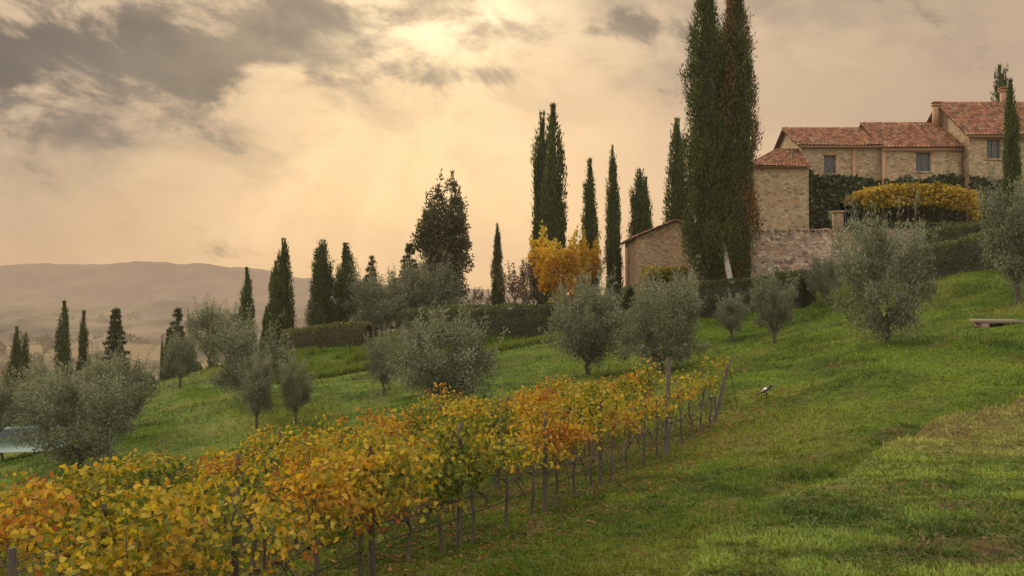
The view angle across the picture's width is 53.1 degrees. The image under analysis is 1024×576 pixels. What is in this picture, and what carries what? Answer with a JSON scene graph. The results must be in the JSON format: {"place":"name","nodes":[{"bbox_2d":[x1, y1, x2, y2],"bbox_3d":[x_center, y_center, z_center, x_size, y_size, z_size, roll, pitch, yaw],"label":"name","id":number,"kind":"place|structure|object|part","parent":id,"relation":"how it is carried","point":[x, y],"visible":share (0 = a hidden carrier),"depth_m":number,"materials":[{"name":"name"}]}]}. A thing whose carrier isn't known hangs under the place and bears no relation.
{"place":"outdoors","nodes":[
{"label":"outdoors","id":0,"kind":"place"},
{"bbox_2d":[0,313,394,348],"bbox_3d":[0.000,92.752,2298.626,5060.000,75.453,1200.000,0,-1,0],"label":"hills","id":1,"kind":"structure","parent":0,"point":[35,325],"depth_m":2161.80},
{"bbox_2d":[0,299,476,324],"bbox_3d":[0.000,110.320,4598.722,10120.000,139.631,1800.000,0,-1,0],"label":"hills","id":2,"kind":"structure","parent":0,"point":[155,309],"depth_m":4416.41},
{"bbox_2d":[0,261,576,308],"bbox_3d":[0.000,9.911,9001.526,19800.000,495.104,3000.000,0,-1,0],"label":"hills","id":3,"kind":"structure","parent":0,"point":[123,282],"depth_m":8563.64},
{"bbox_2d":[0,255,1023,575],"bbox_3d":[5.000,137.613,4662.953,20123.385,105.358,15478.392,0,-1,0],"label":"ground","id":4,"kind":"structure","parent":0,"point":[216,419],"depth_m":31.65,"materials":[{"name":"green plant"}]},
{"bbox_2d":[0,362,8,428],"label":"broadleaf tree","id":5,"kind":"object","parent":4,"relation":"on","point":[6,365],"visible":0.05,"depth_m":109.58,"materials":[{"name":"green plant"}]},
{"bbox_2d":[0,372,22,459],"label":"olive tree","id":6,"kind":"object","parent":4,"relation":"on","point":[5,405],"visible":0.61,"depth_m":51.78,"materials":[{"name":"green plant"}]},
{"bbox_2d":[2,325,24,423],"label":"cypress tree","id":7,"kind":"object","parent":4,"relation":"on","point":[15,361],"visible":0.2,"depth_m":97.60,"materials":[{"name":"green plant"}]},
{"bbox_2d":[20,333,31,379],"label":"cypress tree","id":8,"kind":"object","parent":4,"relation":"on","point":[25,349],"visible":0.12,"depth_m":102.69,"materials":[{"name":"green plant"}]},
{"bbox_2d":[0,425,66,452],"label":"parked car","id":9,"kind":"object","parent":4,"relation":"on","point":[6,446],"visible":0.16,"depth_m":49.10,"materials":[{"name":"paint"}]},
{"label":"windows","id":10,"kind":"part","parent":9,"relation":"part of","materials":[{"name":"glass"}]},
{"bbox_2d":[20,351,74,398],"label":"olive tree","id":11,"kind":"object","parent":4,"relation":"on","point":[36,367],"visible":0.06,"depth_m":67.24,"materials":[{"name":"green plant"}]},
{"bbox_2d":[8,359,105,431],"bbox_3d":[-22.922,5.992,51.953,4.570,4.822,4.646,0,-1,-8],"label":"olive tree","id":12,"kind":"object","parent":4,"relation":"on","point":[24,401],"visible":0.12,"depth_m":51.15,"materials":[{"name":"green plant"}]},
{"bbox_2d":[52,300,73,378],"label":"cypress tree","id":13,"kind":"object","parent":4,"relation":"on","point":[62,355],"visible":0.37,"depth_m":94.75,"materials":[{"name":"green plant"}]},
{"bbox_2d":[3,350,143,468],"bbox_3d":[-18.130,5.250,42.685,5.306,5.293,5.098,-1,-1,33],"label":"olive tree","id":14,"kind":"object","parent":4,"relation":"on","point":[74,402],"visible":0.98,"depth_m":42.06,"materials":[{"name":"green plant"}]},
{"bbox_2d":[75,310,91,377],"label":"cypress tree","id":15,"kind":"object","parent":4,"relation":"on","point":[83,344],"visible":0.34,"depth_m":96.66,"materials":[{"name":"green plant"}]},
{"bbox_2d":[59,350,144,422],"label":"olive tree","id":16,"kind":"object","parent":4,"relation":"on","point":[74,373],"visible":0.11,"depth_m":65.86,"materials":[{"name":"green plant"}]},
{"bbox_2d":[102,306,133,385],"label":"fir tree","id":17,"kind":"object","parent":4,"relation":"on","point":[115,333],"visible":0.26,"depth_m":99.65,"materials":[{"name":"green plant"}]},
{"bbox_2d":[85,338,163,428],"bbox_3d":[-21.026,5.269,54.961,4.007,5.482,3.615,0,-1,0],"label":"olive tree","id":18,"kind":"object","parent":4,"relation":"on","point":[137,397],"visible":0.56,"depth_m":54.61,"materials":[{"name":"green plant"}]},
{"bbox_2d":[123,355,131,377],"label":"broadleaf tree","id":19,"kind":"object","parent":4,"relation":"on","point":[127,365],"depth_m":111.44,"materials":[{"name":"green plant"}]},
{"bbox_2d":[130,360,155,388],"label":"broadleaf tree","id":20,"kind":"object","parent":4,"relation":"on","point":[135,367],"visible":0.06,"depth_m":107.67,"materials":[{"name":"green plant"}]},
{"bbox_2d":[159,335,163,380],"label":"cypress tree","id":21,"kind":"object","parent":4,"relation":"on","point":[162,350],"visible":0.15,"depth_m":111.84,"materials":[{"name":"green plant"}]},
{"bbox_2d":[160,329,172,380],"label":"fir tree","id":22,"kind":"object","parent":4,"relation":"on","point":[167,335],"visible":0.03,"depth_m":103.64,"materials":[{"name":"green plant"}]},
{"bbox_2d":[0,413,350,559],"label":"vineyard row","id":23,"kind":"object","parent":4,"relation":"on","point":[251,437],"visible":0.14,"depth_m":26.27,"materials":[{"name":"yellow plant"}]},
{"bbox_2d":[161,305,193,379],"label":"fir tree","id":24,"kind":"object","parent":4,"relation":"on","point":[177,312],"visible":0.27,"depth_m":97.74,"materials":[{"name":"green plant"}]},
{"bbox_2d":[160,325,202,387],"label":"olive tree","id":25,"kind":"object","parent":4,"relation":"on","point":[185,357],"visible":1,"depth_m":71.53,"materials":[{"name":"green plant"}]},
{"bbox_2d":[182,351,202,372],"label":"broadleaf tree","id":26,"kind":"object","parent":4,"relation":"on","point":[195,369],"visible":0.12,"depth_m":105.47,"materials":[{"name":"green plant"}]},
{"bbox_2d":[0,311,396,387],"bbox_3d":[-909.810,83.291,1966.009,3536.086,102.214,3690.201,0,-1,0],"label":"distant trees","id":27,"kind":"object","parent":4,"relation":"on","point":[50,343],"visible":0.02,"depth_m":1808.33,"materials":[{"name":"green plant"}]},
{"bbox_2d":[183,292,233,368],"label":"olive tree","id":28,"kind":"object","parent":4,"relation":"on","point":[203,343],"visible":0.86,"depth_m":79.58,"materials":[{"name":"green plant"}]},
{"bbox_2d":[211,298,253,349],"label":"olive tree","id":29,"kind":"object","parent":4,"relation":"on","point":[236,316],"visible":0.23,"depth_m":83.70,"materials":[{"name":"green plant"}]},
{"bbox_2d":[0,382,475,575],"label":"vineyard row","id":30,"kind":"object","parent":4,"relation":"on","point":[375,417],"visible":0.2,"depth_m":23.22,"materials":[{"name":"yellow plant"}]},
{"bbox_2d":[237,267,256,358],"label":"cypress tree","id":31,"kind":"object","parent":4,"relation":"on","point":[245,298],"visible":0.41,"depth_m":85.82,"materials":[{"name":"green plant"}]},
{"bbox_2d":[206,303,298,400],"bbox_3d":[-14.380,3.647,55.986,4.857,5.763,4.382,0,-1,23],"label":"olive tree","id":32,"kind":"object","parent":4,"relation":"on","point":[245,346],"visible":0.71,"depth_m":55.25,"materials":[{"name":"green plant"}]},
{"bbox_2d":[236,345,275,428],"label":"olive tree","id":33,"kind":"object","parent":4,"relation":"on","point":[262,386],"visible":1,"depth_m":48.58,"materials":[{"name":"green plant"}]},
{"bbox_2d":[259,307,267,351],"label":"cypress tree","id":34,"kind":"object","parent":4,"relation":"on","point":[263,326],"visible":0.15,"depth_m":91.78,"materials":[{"name":"green plant"}]},
{"bbox_2d":[264,261,278,349],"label":"cypress tree","id":35,"kind":"object","parent":4,"relation":"on","point":[267,315],"visible":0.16,"depth_m":89.72,"materials":[{"name":"green plant"}]},
{"bbox_2d":[268,237,296,348],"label":"cypress tree","id":36,"kind":"object","parent":4,"relation":"on","point":[282,291],"visible":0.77,"depth_m":85.64,"materials":[{"name":"green plant"}]},
{"bbox_2d":[0,374,582,573],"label":"vineyard row","id":37,"kind":"object","parent":4,"relation":"on","point":[93,479],"visible":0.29,"depth_m":17.30,"materials":[{"name":"orange plant"}]},
{"bbox_2d":[277,346,315,423],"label":"olive tree","id":38,"kind":"object","parent":4,"relation":"on","point":[288,389],"visible":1,"depth_m":48.59,"materials":[{"name":"green plant"}]},
{"bbox_2d":[303,306,329,327],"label":"olive tree","id":39,"kind":"object","parent":4,"relation":"on","point":[307,318],"visible":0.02,"depth_m":85.73,"materials":[{"name":"green plant"}]},
{"bbox_2d":[304,238,335,329],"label":"cypress tree","id":40,"kind":"object","parent":4,"relation":"on","point":[322,275],"visible":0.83,"depth_m":83.53,"materials":[{"name":"green plant"}]},
{"bbox_2d":[279,320,372,350],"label":"hedge","id":41,"kind":"object","parent":4,"relation":"on","point":[334,336],"visible":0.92,"depth_m":77.16,"materials":[{"name":"green plant"}]},
{"bbox_2d":[0,353,664,575],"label":"vineyard row","id":42,"kind":"object","parent":4,"relation":"on","point":[83,525],"visible":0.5,"depth_m":15.92,"materials":[{"name":"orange plant"}]},
{"bbox_2d":[329,242,360,326],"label":"cypress tree","id":43,"kind":"object","parent":4,"relation":"on","point":[340,292],"visible":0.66,"depth_m":83.57,"materials":[{"name":"green plant"}]},
{"bbox_2d":[0,353,745,575],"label":"vineyard row","id":44,"kind":"object","parent":4,"relation":"on","point":[359,467],"visible":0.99,"depth_m":13.70,"materials":[{"name":"yellow plant"}]},
{"bbox_2d":[359,255,386,331],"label":"cypress tree","id":45,"kind":"object","parent":4,"relation":"on","point":[370,264],"visible":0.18,"depth_m":89.97,"materials":[{"name":"green plant"}]},
{"bbox_2d":[340,259,412,335],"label":"olive tree","id":46,"kind":"object","parent":4,"relation":"on","point":[382,315],"visible":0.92,"depth_m":81.04,"materials":[{"name":"green plant"}]},
{"bbox_2d":[362,324,399,395],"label":"olive tree","id":47,"kind":"object","parent":4,"relation":"on","point":[378,353],"visible":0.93,"depth_m":52.68,"materials":[{"name":"green plant"}]},
{"bbox_2d":[384,242,419,329],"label":"fir tree","id":48,"kind":"object","parent":4,"relation":"on","point":[409,247],"visible":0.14,"depth_m":87.88,"materials":[{"name":"green plant"}]},
{"bbox_2d":[387,317,422,376],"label":"olive tree","id":49,"kind":"object","parent":4,"relation":"on","point":[393,337],"visible":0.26,"depth_m":59.52,"materials":[{"name":"green plant"}]},
{"bbox_2d":[381,254,440,313],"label":"olive tree","id":50,"kind":"object","parent":4,"relation":"on","point":[411,275],"visible":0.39,"depth_m":84.03,"materials":[{"name":"green plant"}]},
{"bbox_2d":[271,330,570,383],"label":"embankment grass","id":51,"kind":"structure","parent":4,"relation":"on","point":[324,369],"depth_m":69.26,"materials":[{"name":"green plant"}]},
{"bbox_2d":[410,168,459,302],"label":"poplar tree","id":52,"kind":"object","parent":4,"relation":"on","point":[433,224],"visible":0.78,"depth_m":85.38,"materials":[{"name":"green plant"}]},
{"bbox_2d":[408,250,468,311],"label":"olive tree","id":53,"kind":"object","parent":4,"relation":"on","point":[443,289],"visible":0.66,"depth_m":83.05,"materials":[{"name":"green plant"}]},
{"bbox_2d":[386,297,507,412],"bbox_3d":[-2.674,2.860,41.707,4.947,5.224,4.866,0,-1,-12],"label":"olive tree","id":54,"kind":"object","parent":4,"relation":"on","point":[454,362],"visible":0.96,"depth_m":41.33,"materials":[{"name":"green plant"}]},
{"bbox_2d":[439,169,474,299],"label":"poplar tree","id":55,"kind":"object","parent":4,"relation":"on","point":[460,259],"visible":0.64,"depth_m":86.46,"materials":[{"name":"green plant"}]},
{"bbox_2d":[394,302,555,337],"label":"hedge","id":56,"kind":"object","parent":4,"relation":"on","point":[523,320],"visible":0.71,"depth_m":72.70,"materials":[{"name":"green plant"}]},
{"bbox_2d":[466,287,491,309],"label":"bare shrub tree","id":57,"kind":"object","parent":4,"relation":"on","point":[478,297],"visible":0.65,"depth_m":83.81,"materials":[{"name":"brown plant"}]},
{"bbox_2d":[489,224,505,309],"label":"cypress tree","id":58,"kind":"object","parent":4,"relation":"on","point":[498,297],"visible":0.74,"depth_m":81.82,"materials":[{"name":"green plant"}]},
{"bbox_2d":[491,271,531,304],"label":"bare shrub tree","id":59,"kind":"object","parent":4,"relation":"on","point":[514,291],"visible":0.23,"depth_m":82.98,"materials":[{"name":"brown plant"}]},
{"bbox_2d":[494,258,534,304],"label":"bare shrub tree","id":60,"kind":"object","parent":4,"relation":"on","point":[512,287],"visible":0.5,"depth_m":79.46,"materials":[{"name":"brown plant"}]},
{"bbox_2d":[19,383,1017,575],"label":"fallen leaves","id":61,"kind":"object","parent":4,"relation":"on","point":[388,568],"visible":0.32,"depth_m":19.98,"materials":[{"name":"orange plant"}]},
{"bbox_2d":[514,249,543,304],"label":"bare shrub tree","id":62,"kind":"object","parent":4,"relation":"on","point":[529,273],"visible":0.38,"depth_m":77.11,"materials":[{"name":"brown plant"}]},
{"bbox_2d":[528,110,547,304],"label":"cypress tree","id":63,"kind":"object","parent":4,"relation":"on","point":[539,155],"visible":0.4,"depth_m":78.86,"materials":[{"name":"green plant"}]},
{"bbox_2d":[536,102,569,308],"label":"cypress tree","id":64,"kind":"object","parent":4,"relation":"on","point":[553,214],"visible":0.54,"depth_m":75.77,"materials":[{"name":"green plant"}]},
{"bbox_2d":[526,220,593,307],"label":"autumn maple tree","id":65,"kind":"object","parent":4,"relation":"on","point":[553,266],"visible":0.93,"depth_m":71.32,"materials":[{"name":"yellow plant"}]},
{"bbox_2d":[567,225,601,295],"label":"autumn maple tree","id":66,"kind":"object","parent":4,"relation":"on","point":[586,252],"visible":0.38,"depth_m":73.29,"materials":[{"name":"orange plant"}]},
{"bbox_2d":[537,262,638,374],"bbox_3d":[3.811,1.666,49.755,4.670,6.027,4.594,0,-1,-17],"label":"olive tree","id":67,"kind":"object","parent":4,"relation":"on","point":[594,334],"visible":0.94,"depth_m":49.49,"materials":[{"name":"green plant"}]},
{"bbox_2d":[578,157,603,297],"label":"cypress tree","id":68,"kind":"object","parent":4,"relation":"on","point":[589,220],"visible":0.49,"depth_m":75.83,"materials":[{"name":"green plant"}]},
{"bbox_2d":[547,284,635,332],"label":"hedge","id":69,"kind":"object","parent":4,"relation":"on","point":[628,290],"visible":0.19,"depth_m":68.42,"materials":[{"name":"green plant"}]},
{"bbox_2d":[602,144,623,293],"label":"cypress tree","id":70,"kind":"object","parent":4,"relation":"on","point":[613,252],"visible":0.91,"depth_m":75.84,"materials":[{"name":"green plant"}]},
{"bbox_2d":[626,167,652,237],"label":"cypress tree","id":71,"kind":"object","parent":4,"relation":"on","point":[640,220],"visible":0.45,"depth_m":76.89,"materials":[{"name":"green plant"}]},
{"bbox_2d":[644,176,654,228],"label":"cypress tree","id":72,"kind":"object","parent":4,"relation":"on","point":[648,209],"visible":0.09,"depth_m":78.90,"materials":[{"name":"green plant"}]},
{"bbox_2d":[621,219,695,298],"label":"stone outbuilding","id":73,"kind":"structure","parent":4,"relation":"on","point":[645,248],"depth_m":70.07,"materials":[{"name":"stone"},{"name":"terracotta tile"}]},
{"bbox_2d":[611,254,707,371],"bbox_3d":[6.622,1.340,46.014,4.140,5.763,4.588,0,-1,-1],"label":"olive tree","id":74,"kind":"object","parent":4,"relation":"on","point":[681,328],"visible":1,"depth_m":45.38,"materials":[{"name":"green plant"}]},
{"bbox_2d":[661,116,692,223],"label":"cypress tree","id":75,"kind":"object","parent":4,"relation":"on","point":[675,191],"visible":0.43,"depth_m":83.83,"materials":[{"name":"green plant"}]},
{"bbox_2d":[652,268,706,323],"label":"olive tree","id":76,"kind":"object","parent":4,"relation":"on","point":[683,280],"visible":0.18,"depth_m":57.94,"materials":[{"name":"green plant"}]},
{"bbox_2d":[676,0,748,285],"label":"cypress tree","id":77,"kind":"object","parent":4,"relation":"on","point":[708,230],"visible":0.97,"depth_m":62.31,"materials":[{"name":"green plant"}]},
{"bbox_2d":[688,252,745,286],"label":"stone garden wall","id":78,"kind":"structure","parent":4,"relation":"on","point":[690,270],"depth_m":66.90,"materials":[{"name":"grey stone"}]},
{"bbox_2d":[722,242,733,283],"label":"bare tree trunk","id":79,"kind":"object","parent":4,"relation":"on","point":[728,269],"visible":0.37,"depth_m":61.51,"materials":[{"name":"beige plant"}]},
{"bbox_2d":[711,287,751,340],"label":"olive tree","id":80,"kind":"object","parent":4,"relation":"on","point":[728,308],"visible":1,"depth_m":53.81,"materials":[{"name":"green plant"}]},
{"bbox_2d":[718,0,764,282],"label":"cypress tree","id":81,"kind":"object","parent":4,"relation":"on","point":[740,108],"visible":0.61,"depth_m":62.72,"materials":[{"name":"green plant"}]},
{"bbox_2d":[686,270,817,318],"bbox_3d":[14.214,0.396,61.016,7.822,3.056,2.115,0,-1,13],"label":"hedge","id":82,"kind":"object","parent":4,"relation":"on","point":[805,298],"visible":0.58,"depth_m":60.50,"materials":[{"name":"green plant"}]},
{"bbox_2d":[755,385,773,397],"bbox_3d":[8.130,3.333,32.951,0.577,0.449,0.257,0,-1,21],"label":"magpie","id":83,"kind":"object","parent":4,"relation":"on","point":[765,389],"visible":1,"depth_m":32.91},
{"bbox_2d":[748,259,800,344],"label":"olive tree","id":84,"kind":"object","parent":4,"relation":"on","point":[760,295],"visible":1,"depth_m":46.54,"materials":[{"name":"green plant"}]},
{"bbox_2d":[800,249,844,305],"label":"olive tree","id":85,"kind":"object","parent":4,"relation":"on","point":[830,277],"visible":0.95,"depth_m":58.73,"materials":[{"name":"green plant"}]},
{"bbox_2d":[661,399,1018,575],"bbox_3d":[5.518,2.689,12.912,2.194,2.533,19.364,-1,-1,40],"label":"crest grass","id":86,"kind":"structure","parent":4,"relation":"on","point":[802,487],"depth_m":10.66,"materials":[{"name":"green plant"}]},
{"bbox_2d":[678,397,1023,575],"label":"grass","id":87,"kind":"structure","parent":4,"relation":"on","point":[794,548],"depth_m":7.67,"materials":[{"name":"green plant"}]},
{"bbox_2d":[682,395,1023,575],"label":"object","id":88,"kind":"object","parent":4,"relation":"on","point":[919,522],"visible":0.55,"depth_m":7.82,"materials":[{"name":"green plant"}]},
{"bbox_2d":[750,226,955,276],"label":"stone retaining wall","id":89,"kind":"structure","parent":4,"relation":"on","point":[789,249],"depth_m":65.79,"materials":[{"name":"beige stone"}]},
{"bbox_2d":[830,211,844,230],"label":"brick pillar","id":90,"kind":"structure","parent":89,"relation":"on","point":[837,214],"depth_m":65.80,"materials":[{"name":"beige brick"}]},
{"bbox_2d":[845,221,983,235],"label":"wall creeper","id":91,"kind":"object","parent":89,"relation":"attached to","point":[928,224],"depth_m":65.63,"materials":[{"name":"green plant"}]},
{"bbox_2d":[823,188,944,344],"bbox_3d":[13.789,-0.597,37.882,3.990,6.243,4.153,0,-1,-17],"label":"olive tree","id":92,"kind":"object","parent":4,"relation":"on","point":[872,292],"visible":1,"depth_m":37.41,"materials":[{"name":"green plant"}]},
{"bbox_2d":[751,87,1023,228],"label":"stone villa","id":93,"kind":"object","parent":4,"relation":"on","point":[964,139],"visible":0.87,"depth_m":75.84,"materials":[{"name":"stone"},{"name":"terracotta tile"}]},
{"bbox_2d":[807,169,814,228],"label":"ivy","id":94,"kind":"object","parent":93,"relation":"attached to","point":[811,203],"visible":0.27,"depth_m":74.20,"materials":[{"name":"green plant"}]},
{"bbox_2d":[812,172,1006,228],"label":"ivy","id":95,"kind":"object","parent":93,"relation":"attached to","point":[835,188],"visible":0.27,"depth_m":75.67,"materials":[{"name":"green plant"}]},
{"bbox_2d":[822,138,1002,225],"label":"windows","id":96,"kind":"structure","parent":93,"relation":"in","point":[922,157],"depth_m":76.04,"materials":[{"name":"grey glass"}]},
{"bbox_2d":[842,181,983,222],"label":"vine pergola","id":97,"kind":"object","parent":4,"relation":"on","point":[941,196],"visible":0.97,"depth_m":70.23,"materials":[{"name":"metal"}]},
{"bbox_2d":[913,219,987,246],"bbox_3d":[27.685,-3.088,63.483,5.516,2.818,1.989,0,-1,-12],"label":"hedge","id":98,"kind":"object","parent":4,"relation":"on","point":[963,229],"visible":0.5,"depth_m":62.79,"materials":[{"name":"green plant"}]},
{"bbox_2d":[919,230,1023,281],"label":"hedge","id":99,"kind":"object","parent":4,"relation":"on","point":[961,254],"visible":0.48,"depth_m":56.32,"materials":[{"name":"green plant"}]},
{"bbox_2d":[970,319,1023,327],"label":"stone slab bench","id":100,"kind":"object","parent":4,"relation":"on","point":[983,323],"visible":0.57,"depth_m":40.57,"materials":[{"name":"beige stone"}]},
{"bbox_2d":[975,154,1023,304],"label":"olive tree","id":101,"kind":"object","parent":4,"relation":"on","point":[994,249],"visible":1,"depth_m":44.91,"materials":[{"name":"green plant"}]},
{"bbox_2d":[990,63,1015,101],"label":"cypress tree","id":102,"kind":"object","parent":4,"relation":"on","point":[1001,81],"visible":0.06,"depth_m":98.25,"materials":[{"name":"green plant"}]},
{"bbox_2d":[998,78,1023,230],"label":"cypress tree","id":103,"kind":"object","parent":4,"relation":"on","point":[1011,162],"visible":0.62,"depth_m":61.87,"materials":[{"name":"green plant"}]},
{"bbox_2d":[0,0,1023,295],"label":"sky","id":104,"kind":"structure","parent":0,"point":[214,132],"materials":[{"name":"beige"}]},
{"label":"wooden pergola","id":105,"kind":"object","parent":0,"visible":0},
{"bbox_2d":[642,264,687,281],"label":"climbing vine","id":106,"kind":"object","parent":105,"relation":"on","point":[666,271],"visible":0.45,"depth_m":67.82,"materials":[{"name":"yellow plant"}]}
]}

